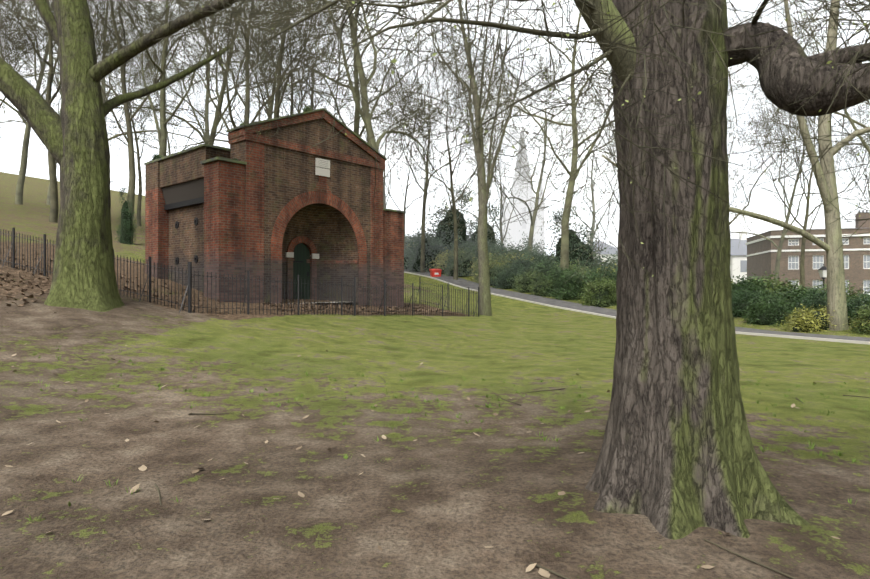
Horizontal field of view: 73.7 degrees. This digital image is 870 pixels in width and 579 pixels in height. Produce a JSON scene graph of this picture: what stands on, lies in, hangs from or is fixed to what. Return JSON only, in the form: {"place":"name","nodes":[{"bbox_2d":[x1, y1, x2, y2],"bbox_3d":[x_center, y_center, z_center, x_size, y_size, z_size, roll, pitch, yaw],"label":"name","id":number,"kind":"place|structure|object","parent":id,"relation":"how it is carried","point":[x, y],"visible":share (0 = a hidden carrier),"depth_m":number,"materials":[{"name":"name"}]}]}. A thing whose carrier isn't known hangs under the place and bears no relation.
{"place":"outdoors","nodes":[
{"label":"outdoors","id":0,"kind":"place"},
{"bbox_2d":[145,110,403,307],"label":"brick building","id":1,"kind":"structure","parent":0,"point":[224,216],"depth_m":18.29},
{"bbox_2d":[162,177,203,204],"bbox_3d":[-8.019,-3.147,18.637,3.110,0.560,0.140,0,0,41],"label":"recessed wall panel","id":2,"kind":"object","parent":1,"relation":"attached to","point":[187,190],"visible":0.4,"depth_m":18.68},
{"bbox_2d":[144,108,405,212],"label":"conduit caps","id":3,"kind":"object","parent":1,"relation":"attached to","point":[229,149],"visible":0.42,"depth_m":18.32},
{"bbox_2d":[293,243,309,298],"bbox_3d":[-4.753,-0.537,20.535,0.001,2.220,0.800,0,0,41],"label":"door","id":4,"kind":"structure","parent":1,"relation":"attached to","point":[302,252],"depth_m":20.59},
{"bbox_2d":[271,191,366,263],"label":"brick arch","id":5,"kind":"structure","parent":1,"relation":"attached to","point":[292,207],"depth_m":19.70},
{"bbox_2d":[0,172,869,578],"bbox_3d":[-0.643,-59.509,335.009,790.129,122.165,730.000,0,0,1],"label":"ground","id":6,"kind":"structure","parent":0,"point":[446,494],"depth_m":5.55,"materials":[{"name":"plant"}]},
{"bbox_2d":[0,0,48,148],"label":"tree","id":7,"kind":"object","parent":6,"relation":"on","point":[6,56],"visible":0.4,"depth_m":43.65,"materials":[{"name":"brown plant"}]},
{"bbox_2d":[0,12,54,117],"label":"tree","id":8,"kind":"object","parent":6,"relation":"on","point":[14,59],"visible":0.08,"depth_m":70.33,"materials":[{"name":"brown plant"}]},
{"bbox_2d":[0,0,103,99],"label":"tree","id":9,"kind":"object","parent":6,"relation":"on","point":[22,35],"visible":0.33,"depth_m":38.21,"materials":[{"name":"brown plant"}]},
{"bbox_2d":[0,0,157,222],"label":"tree","id":10,"kind":"object","parent":6,"relation":"on","point":[54,208],"visible":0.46,"depth_m":35.95,"materials":[{"name":"brown plant"}]},
{"bbox_2d":[0,1,159,133],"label":"tree","id":11,"kind":"object","parent":6,"relation":"on","point":[102,53],"visible":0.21,"depth_m":43.36,"materials":[{"name":"brown plant"}]},
{"bbox_2d":[0,0,188,204],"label":"tree","id":12,"kind":"object","parent":6,"relation":"on","point":[48,193],"visible":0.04,"depth_m":58.33,"materials":[{"name":"brown plant"}]},
{"bbox_2d":[0,0,204,204],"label":"tree","id":13,"kind":"object","parent":6,"relation":"on","point":[21,181],"visible":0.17,"depth_m":50.71,"materials":[{"name":"brown plant"}]},
{"bbox_2d":[35,0,182,225],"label":"tree","id":14,"kind":"object","parent":6,"relation":"on","point":[140,189],"visible":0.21,"depth_m":48.22,"materials":[{"name":"brown plant"}]},
{"bbox_2d":[3,0,232,143],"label":"tree","id":15,"kind":"object","parent":6,"relation":"on","point":[127,63],"visible":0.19,"depth_m":59.89,"materials":[{"name":"brown plant"}]},
{"bbox_2d":[0,0,240,154],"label":"tree","id":16,"kind":"object","parent":6,"relation":"on","point":[121,134],"visible":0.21,"depth_m":36.43,"materials":[{"name":"brown plant"}]},
{"bbox_2d":[115,184,140,244],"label":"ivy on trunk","id":17,"kind":"object","parent":6,"relation":"on","point":[125,230],"visible":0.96,"depth_m":30.02,"materials":[{"name":"green plant"}]},
{"bbox_2d":[0,0,273,242],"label":"tree","id":18,"kind":"object","parent":6,"relation":"on","point":[132,172],"visible":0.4,"depth_m":30.34,"materials":[{"name":"brown plant"}]},
{"bbox_2d":[0,0,294,156],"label":"tree","id":19,"kind":"object","parent":6,"relation":"on","point":[162,133],"visible":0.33,"depth_m":35.06,"materials":[{"name":"brown plant"}]},
{"bbox_2d":[105,21,214,156],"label":"tree","id":20,"kind":"object","parent":6,"relation":"on","point":[155,135],"visible":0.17,"depth_m":71.41,"materials":[{"name":"brown plant"}]},
{"bbox_2d":[24,0,395,183],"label":"tree","id":21,"kind":"object","parent":6,"relation":"on","point":[212,134],"visible":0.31,"depth_m":44.37,"materials":[{"name":"brown plant"}]},
{"bbox_2d":[0,0,440,311],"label":"tree","id":22,"kind":"object","parent":6,"relation":"on","point":[73,138],"depth_m":12.75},
{"bbox_2d":[0,246,465,316],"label":"brown leaf litter","id":23,"kind":"object","parent":6,"relation":"on","point":[286,303],"visible":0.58,"depth_m":17.62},
{"bbox_2d":[101,0,372,152],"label":"tree","id":24,"kind":"object","parent":6,"relation":"on","point":[207,133],"visible":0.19,"depth_m":52.19,"materials":[{"name":"brown plant"}]},
{"bbox_2d":[0,228,478,316],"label":"park railings","id":25,"kind":"object","parent":6,"relation":"on","point":[189,286],"visible":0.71,"depth_m":16.53,"materials":[{"name":"metal"}]},
{"bbox_2d":[160,1,323,138],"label":"tree","id":26,"kind":"object","parent":6,"relation":"on","point":[242,88],"visible":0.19,"depth_m":71.97,"materials":[{"name":"brown plant"}]},
{"bbox_2d":[103,0,410,154],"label":"tree","id":27,"kind":"object","parent":6,"relation":"on","point":[247,95],"visible":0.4,"depth_m":30.25,"materials":[{"name":"brown plant"}]},
{"bbox_2d":[145,118,377,305],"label":"brick wall","id":28,"kind":"structure","parent":6,"relation":"on","point":[325,229],"depth_m":19.54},
{"bbox_2d":[116,0,418,161],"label":"tree","id":29,"kind":"object","parent":6,"relation":"on","point":[271,103],"visible":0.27,"depth_m":42.87,"materials":[{"name":"brown plant"}]},
{"bbox_2d":[148,0,412,118],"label":"tree","id":30,"kind":"object","parent":6,"relation":"on","point":[279,89],"visible":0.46,"depth_m":34.72,"materials":[{"name":"brown plant"}]},
{"bbox_2d":[219,0,371,127],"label":"tree","id":31,"kind":"object","parent":6,"relation":"on","point":[287,99],"visible":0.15,"depth_m":50.27,"materials":[{"name":"brown plant"}]},
{"bbox_2d":[192,0,403,135],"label":"tree","id":32,"kind":"object","parent":6,"relation":"on","point":[292,90],"visible":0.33,"depth_m":36.31,"materials":[{"name":"brown plant"}]},
{"bbox_2d":[168,0,491,167],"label":"tree","id":33,"kind":"object","parent":6,"relation":"on","point":[356,130],"visible":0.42,"depth_m":39.66,"materials":[{"name":"brown plant"}]},
{"bbox_2d":[133,0,530,236],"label":"tree","id":34,"kind":"object","parent":6,"relation":"on","point":[374,143],"visible":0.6,"depth_m":30.12,"materials":[{"name":"brown plant"}]},
{"bbox_2d":[329,69,464,207],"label":"tree","id":35,"kind":"object","parent":6,"relation":"on","point":[390,182],"visible":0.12,"depth_m":73.72,"materials":[{"name":"brown plant"}]},
{"bbox_2d":[404,245,415,268],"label":"shrub","id":36,"kind":"object","parent":6,"relation":"on","point":[407,256],"visible":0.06,"depth_m":55.73,"materials":[{"name":"green plant"}]},
{"bbox_2d":[363,91,474,249],"bbox_3d":[-2.670,-11.428,58.200,13.168,19.128,10.667,0,0,-13],"label":"tree","id":37,"kind":"object","parent":6,"relation":"on","point":[409,172],"visible":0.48,"depth_m":58.94,"materials":[{"name":"brown plant"}]},
{"bbox_2d":[349,13,506,272],"bbox_3d":[-0.930,-12.183,49.428,13.980,22.542,15.882,0,0,16],"label":"tree","id":38,"kind":"object","parent":6,"relation":"on","point":[422,262],"visible":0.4,"depth_m":49.68,"materials":[{"name":"brown plant"}]},
{"bbox_2d":[404,225,452,272],"bbox_3d":[-0.566,-3.690,51.877,5.332,4.815,5.494,0,0,41],"label":"shrub","id":39,"kind":"object","parent":6,"relation":"on","point":[431,250],"visible":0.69,"depth_m":51.01,"materials":[{"name":"green plant"}]},
{"bbox_2d":[2,304,866,577],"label":"pale fallen leaves","id":40,"kind":"object","parent":6,"relation":"on","point":[541,572],"visible":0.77,"depth_m":4.61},
{"bbox_2d":[0,346,869,521],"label":"grass tufts","id":41,"kind":"object","parent":6,"relation":"on","point":[574,401],"visible":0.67,"depth_m":7.40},
{"bbox_2d":[0,348,869,578],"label":"fallen sticks","id":42,"kind":"object","parent":6,"relation":"on","point":[564,577],"visible":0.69,"depth_m":3.21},
{"bbox_2d":[429,269,441,276],"bbox_3d":[0.055,-1.316,45.966,0.860,0.697,0.700,0,0,-14],"label":"red grit bin","id":43,"kind":"object","parent":6,"relation":"on","point":[435,272],"visible":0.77,"depth_m":45.71,"materials":[{"name":"red plastic"}]},
{"bbox_2d":[426,247,463,273],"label":"shrub","id":44,"kind":"object","parent":6,"relation":"on","point":[440,263],"visible":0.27,"depth_m":48.96,"materials":[{"name":"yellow plant"}]},
{"bbox_2d":[420,181,477,248],"bbox_3d":[1.481,-6.035,56.137,6.968,8.985,7.367,0,0,-29],"label":"tree","id":45,"kind":"object","parent":6,"relation":"on","point":[443,231],"visible":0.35,"depth_m":55.03,"materials":[{"name":"green plant"}]},
{"bbox_2d":[372,23,536,279],"bbox_3d":[1.594,-9.893,44.473,12.582,19.292,14.294,0,0,33],"label":"tree","id":46,"kind":"object","parent":6,"relation":"on","point":[455,273],"visible":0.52,"depth_m":43.77,"materials":[{"name":"brown plant"}]},
{"bbox_2d":[441,238,474,255],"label":"shrub","id":47,"kind":"object","parent":6,"relation":"on","point":[459,246],"visible":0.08,"depth_m":50.66,"materials":[{"name":"green plant"}]},
{"bbox_2d":[441,248,475,276],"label":"shrub","id":48,"kind":"object","parent":6,"relation":"on","point":[446,273],"visible":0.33,"depth_m":45.98,"materials":[{"name":"green plant"}]},
{"bbox_2d":[442,245,477,275],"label":"shrub","id":49,"kind":"object","parent":6,"relation":"on","point":[467,262],"visible":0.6,"depth_m":46.17,"materials":[{"name":"green plant"}]},
{"bbox_2d":[464,239,497,258],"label":"shrub","id":50,"kind":"object","parent":6,"relation":"on","point":[471,247],"visible":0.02,"depth_m":48.62,"materials":[{"name":"green plant"}]},
{"bbox_2d":[466,198,509,247],"bbox_3d":[4.980,-5.447,62.117,6.968,8.985,7.367,0,0,-20],"label":"evergreen tree","id":51,"kind":"object","parent":6,"relation":"on","point":[488,225],"visible":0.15,"depth_m":61.29,"materials":[{"name":"green plant"}]},
{"bbox_2d":[395,23,584,232],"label":"tree","id":52,"kind":"object","parent":6,"relation":"on","point":[495,135],"visible":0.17,"depth_m":81.60,"materials":[{"name":"brown plant"}]},
{"bbox_2d":[401,0,580,315],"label":"tree","id":53,"kind":"object","parent":6,"relation":"on","point":[484,283],"visible":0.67,"depth_m":24.91,"materials":[{"name":"brown plant"}]},
{"bbox_2d":[473,259,510,285],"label":"shrub","id":54,"kind":"object","parent":6,"relation":"on","point":[492,272],"visible":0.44,"depth_m":40.95,"materials":[{"name":"green plant"}]},
{"bbox_2d":[471,239,512,253],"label":"shrub","id":55,"kind":"object","parent":6,"relation":"on","point":[495,246],"visible":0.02,"depth_m":49.19,"materials":[{"name":"green plant"}]},
{"bbox_2d":[467,251,520,281],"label":"shrub","id":56,"kind":"object","parent":6,"relation":"on","point":[492,258],"visible":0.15,"depth_m":42.59,"materials":[{"name":"green plant"}]},
{"bbox_2d":[435,57,558,241],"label":"tree","id":57,"kind":"object","parent":6,"relation":"on","point":[500,195],"visible":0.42,"depth_m":69.39,"materials":[{"name":"brown plant"}]},
{"bbox_2d":[490,263,526,288],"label":"shrub","id":58,"kind":"object","parent":6,"relation":"on","point":[505,276],"visible":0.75,"depth_m":39.41,"materials":[{"name":"green plant"}]},
{"bbox_2d":[501,242,535,258],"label":"shrub","id":59,"kind":"object","parent":6,"relation":"on","point":[516,250],"depth_m":47.66,"materials":[{"name":"green plant"}]},
{"bbox_2d":[506,254,537,272],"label":"shrub","id":60,"kind":"object","parent":6,"relation":"on","point":[520,264],"visible":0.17,"depth_m":41.68,"materials":[{"name":"green plant"}]},
{"bbox_2d":[502,127,544,251],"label":"church spire","id":61,"kind":"structure","parent":6,"relation":"on","point":[514,233],"depth_m":225.40,"materials":[{"name":"grey stone"}]},
{"bbox_2d":[522,208,535,228],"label":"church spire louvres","id":62,"kind":"object","parent":61,"relation":"attached to","point":[524,218],"visible":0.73,"depth_m":223.62,"materials":[{"name":"grey"}]},
{"bbox_2d":[503,241,543,256],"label":"shrub","id":63,"kind":"object","parent":6,"relation":"on","point":[521,247],"depth_m":49.12,"materials":[{"name":"green plant"}]},
{"bbox_2d":[442,0,612,252],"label":"tree","id":64,"kind":"object","parent":6,"relation":"on","point":[533,219],"visible":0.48,"depth_m":58.64,"materials":[{"name":"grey plant"}]},
{"bbox_2d":[507,268,551,291],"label":"shrub","id":65,"kind":"object","parent":6,"relation":"on","point":[523,280],"visible":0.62,"depth_m":37.29,"materials":[{"name":"green plant"}]},
{"bbox_2d":[513,230,552,255],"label":"shrub","id":66,"kind":"object","parent":6,"relation":"on","point":[540,249],"visible":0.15,"depth_m":65.66,"materials":[{"name":"green plant"}]},
{"bbox_2d":[520,254,558,274],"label":"shrub","id":67,"kind":"object","parent":6,"relation":"on","point":[528,266],"visible":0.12,"depth_m":40.61,"materials":[{"name":"green plant"}]},
{"bbox_2d":[523,274,557,296],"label":"shrub","id":68,"kind":"object","parent":6,"relation":"on","point":[540,285],"visible":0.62,"depth_m":35.05,"materials":[{"name":"green plant"}]},
{"bbox_2d":[526,254,559,280],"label":"shrub","id":69,"kind":"object","parent":6,"relation":"on","point":[543,266],"visible":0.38,"depth_m":38.49,"materials":[{"name":"green plant"}]},
{"bbox_2d":[532,266,587,296],"bbox_3d":[7.674,-0.641,35.148,3.358,2.217,3.702,0,0,-40],"label":"shrub","id":70,"kind":"object","parent":6,"relation":"on","point":[556,274],"visible":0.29,"depth_m":34.75,"materials":[{"name":"green plant"}]},
{"bbox_2d":[543,264,598,299],"bbox_3d":[8.118,-0.419,33.636,3.588,2.080,3.410,0,0,-30],"label":"shrub","id":71,"kind":"object","parent":6,"relation":"on","point":[571,289],"visible":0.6,"depth_m":33.09,"materials":[{"name":"green plant"}]},
{"bbox_2d":[549,258,593,275],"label":"shrub","id":72,"kind":"object","parent":6,"relation":"on","point":[572,268],"visible":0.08,"depth_m":36.96,"materials":[{"name":"green plant"}]},
{"bbox_2d":[528,69,618,248],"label":"tree","id":73,"kind":"object","parent":6,"relation":"on","point":[593,207],"visible":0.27,"depth_m":88.14,"materials":[{"name":"brown plant"}]},
{"bbox_2d":[537,199,614,269],"bbox_3d":[10.432,-2.775,42.755,6.517,7.948,6.164,0,0,39],"label":"shrub","id":74,"kind":"object","parent":6,"relation":"on","point":[574,244],"visible":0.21,"depth_m":42.27,"materials":[{"name":"green plant"}]},
{"bbox_2d":[405,0,749,269],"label":"tree","id":75,"kind":"object","parent":6,"relation":"on","point":[564,259],"visible":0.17,"depth_m":35.93,"materials":[{"name":"brown plant"}]},
{"bbox_2d":[542,66,618,205],"bbox_3d":[18.242,-10.246,55.623,15.882,24.150,13.980,0,0,17],"label":"tree","id":76,"kind":"object","parent":6,"relation":"on","point":[586,121],"visible":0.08,"depth_m":56.94,"materials":[{"name":"brown plant"}]},
{"bbox_2d":[576,274,616,306],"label":"shrub","id":77,"kind":"object","parent":6,"relation":"on","point":[605,296],"visible":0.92,"depth_m":30.18,"materials":[{"name":"green plant"}]},
{"bbox_2d":[586,265,616,281],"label":"shrub","id":78,"kind":"object","parent":6,"relation":"on","point":[601,272],"visible":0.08,"depth_m":34.42,"materials":[{"name":"green plant"}]},
{"bbox_2d":[593,267,617,282],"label":"shrub","id":79,"kind":"object","parent":6,"relation":"on","point":[610,276],"visible":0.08,"depth_m":33.35,"materials":[{"name":"green plant"}]},
{"bbox_2d":[404,272,869,344],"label":"path kerb","id":80,"kind":"structure","parent":6,"relation":"on","point":[802,337],"depth_m":19.74,"materials":[{"name":"grey concrete"}]},
{"bbox_2d":[482,0,869,330],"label":"plane tree","id":81,"kind":"object","parent":6,"relation":"on","point":[836,289],"visible":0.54,"depth_m":20.10,"materials":[{"name":"brown plant"}]},
{"bbox_2d":[730,231,746,283],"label":"white house walls","id":82,"kind":"structure","parent":6,"relation":"on","point":[735,263],"depth_m":79.35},
{"bbox_2d":[731,239,746,255],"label":"roof","id":83,"kind":"structure","parent":82,"relation":"on","point":[741,249],"depth_m":80.72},
{"bbox_2d":[740,260,746,271],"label":"white house windows","id":84,"kind":"structure","parent":82,"relation":"in","point":[743,265],"depth_m":79.07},
{"bbox_2d":[727,138,756,227],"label":"tree","id":85,"kind":"object","parent":6,"relation":"on","point":[736,193],"visible":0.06,"depth_m":67.43,"materials":[{"name":"brown plant"}]},
{"bbox_2d":[731,285,757,318],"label":"shrub","id":86,"kind":"object","parent":6,"relation":"on","point":[740,302],"visible":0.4,"depth_m":24.69,"materials":[{"name":"green plant"}]},
{"bbox_2d":[731,276,778,296],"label":"shrub","id":87,"kind":"object","parent":6,"relation":"on","point":[743,283],"visible":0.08,"depth_m":28.93,"materials":[{"name":"green plant"}]},
{"bbox_2d":[739,291,796,325],"bbox_3d":[13.221,0.747,22.978,1.913,1.357,2.657,0,0,43],"label":"shrub","id":88,"kind":"object","parent":6,"relation":"on","point":[764,311],"visible":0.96,"depth_m":22.52,"materials":[{"name":"green plant"}]},
{"bbox_2d":[742,289,796,318],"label":"shrub","id":89,"kind":"object","parent":6,"relation":"on","point":[760,297],"visible":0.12,"depth_m":23.80,"materials":[{"name":"green plant"}]},
{"bbox_2d":[736,270,809,297],"bbox_3d":[17.718,0.325,30.141,3.566,2.749,4.340,0,0,-25],"label":"shrub","id":90,"kind":"object","parent":6,"relation":"on","point":[780,284],"visible":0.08,"depth_m":29.94,"materials":[{"name":"green plant"}]},
{"bbox_2d":[726,6,848,224],"bbox_3d":[23.643,-12.481,50.892,13.553,29.064,17.935,0,0,-20],"label":"tree","id":91,"kind":"object","parent":6,"relation":"on","point":[742,147],"visible":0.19,"depth_m":48.65,"materials":[{"name":"brown plant"}]},
{"bbox_2d":[767,286,821,316],"bbox_3d":[16.736,0.587,26.817,3.318,2.060,4.051,0,0,-23],"label":"shrub","id":92,"kind":"object","parent":6,"relation":"on","point":[793,294],"visible":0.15,"depth_m":26.65,"materials":[{"name":"green plant"}]},
{"bbox_2d":[726,0,869,192],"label":"tree","id":93,"kind":"object","parent":6,"relation":"on","point":[849,118],"visible":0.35,"depth_m":37.10,"materials":[{"name":"brown plant"}]},
{"bbox_2d":[728,53,869,288],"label":"tree","id":94,"kind":"object","parent":6,"relation":"on","point":[802,269],"visible":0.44,"depth_m":45.40,"materials":[{"name":"brown plant"}]},
{"bbox_2d":[729,0,869,284],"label":"tree","id":95,"kind":"object","parent":6,"relation":"on","point":[779,250],"visible":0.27,"depth_m":58.14,"materials":[{"name":"brown plant"}]},
{"bbox_2d":[747,213,869,296],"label":"georgian house walls","id":96,"kind":"structure","parent":6,"relation":"on","point":[761,264],"depth_m":62.82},
{"bbox_2d":[745,234,869,293],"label":"building trim","id":97,"kind":"structure","parent":96,"relation":"attached to","point":[786,236],"depth_m":62.69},
{"bbox_2d":[789,238,869,293],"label":"windows","id":98,"kind":"structure","parent":96,"relation":"in","point":[820,259],"depth_m":62.39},
{"bbox_2d":[791,282,826,311],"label":"shrub","id":99,"kind":"object","parent":6,"relation":"on","point":[816,290],"visible":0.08,"depth_m":25.07,"materials":[{"name":"green plant"}]},
{"bbox_2d":[792,293,826,316],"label":"shrub","id":100,"kind":"object","parent":6,"relation":"on","point":[810,303],"visible":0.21,"depth_m":22.85,"materials":[{"name":"green plant"}]},
{"bbox_2d":[777,303,843,332],"bbox_3d":[13.476,1.006,20.862,2.358,1.110,2.164,0,0,16],"label":"shrub","id":101,"kind":"object","parent":6,"relation":"on","point":[813,320],"visible":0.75,"depth_m":20.41,"materials":[{"name":"yellow plant"}]},
{"bbox_2d":[818,264,826,289],"bbox_3d":[22.569,0.812,33.682,0.460,4.620,0.460,0,0,1],"label":"lamp post","id":102,"kind":"object","parent":6,"relation":"on","point":[822,273],"depth_m":33.59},
{"bbox_2d":[808,279,867,299],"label":"shrub","id":103,"kind":"object","parent":6,"relation":"on","point":[850,290],"visible":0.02,"depth_m":27.05,"materials":[{"name":"green plant"}]},
{"bbox_2d":[822,116,869,227],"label":"tree","id":104,"kind":"object","parent":6,"relation":"on","point":[863,166],"visible":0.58,"depth_m":71.06,"materials":[{"name":"brown plant"}]},
{"bbox_2d":[826,288,869,325],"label":"shrub","id":105,"kind":"object","parent":6,"relation":"on","point":[855,305],"visible":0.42,"depth_m":20.90,"materials":[{"name":"green plant"}]},
{"bbox_2d":[843,300,869,334],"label":"shrub","id":106,"kind":"object","parent":6,"relation":"on","point":[866,314],"visible":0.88,"depth_m":19.07,"materials":[{"name":"green plant"}]},
{"bbox_2d":[0,0,869,254],"label":"sky","id":107,"kind":"structure","parent":0,"point":[40,169],"materials":[{"name":"white"}]},
{"bbox_2d":[155,0,869,539],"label":"tree","id":108,"kind":"object","parent":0,"point":[678,459],"depth_m":3.61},
{"bbox_2d":[575,0,636,80],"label":"tree limb","id":109,"kind":"object","parent":108,"relation":"attached to","point":[618,56],"visible":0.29,"depth_m":3.74,"materials":[{"name":"green plant"}]},
{"bbox_2d":[202,1,869,276],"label":"tree leaf buds","id":110,"kind":"object","parent":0,"point":[434,54],"visible":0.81,"depth_m":2.99,"materials":[{"name":"brown"}]},
{"bbox_2d":[593,241,617,253],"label":"villa roof","id":111,"kind":"structure","parent":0,"point":[610,250],"depth_m":96.34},
{"bbox_2d":[404,269,869,341],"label":"tarmac path","id":112,"kind":"structure","parent":0,"point":[461,282],"depth_m":30.65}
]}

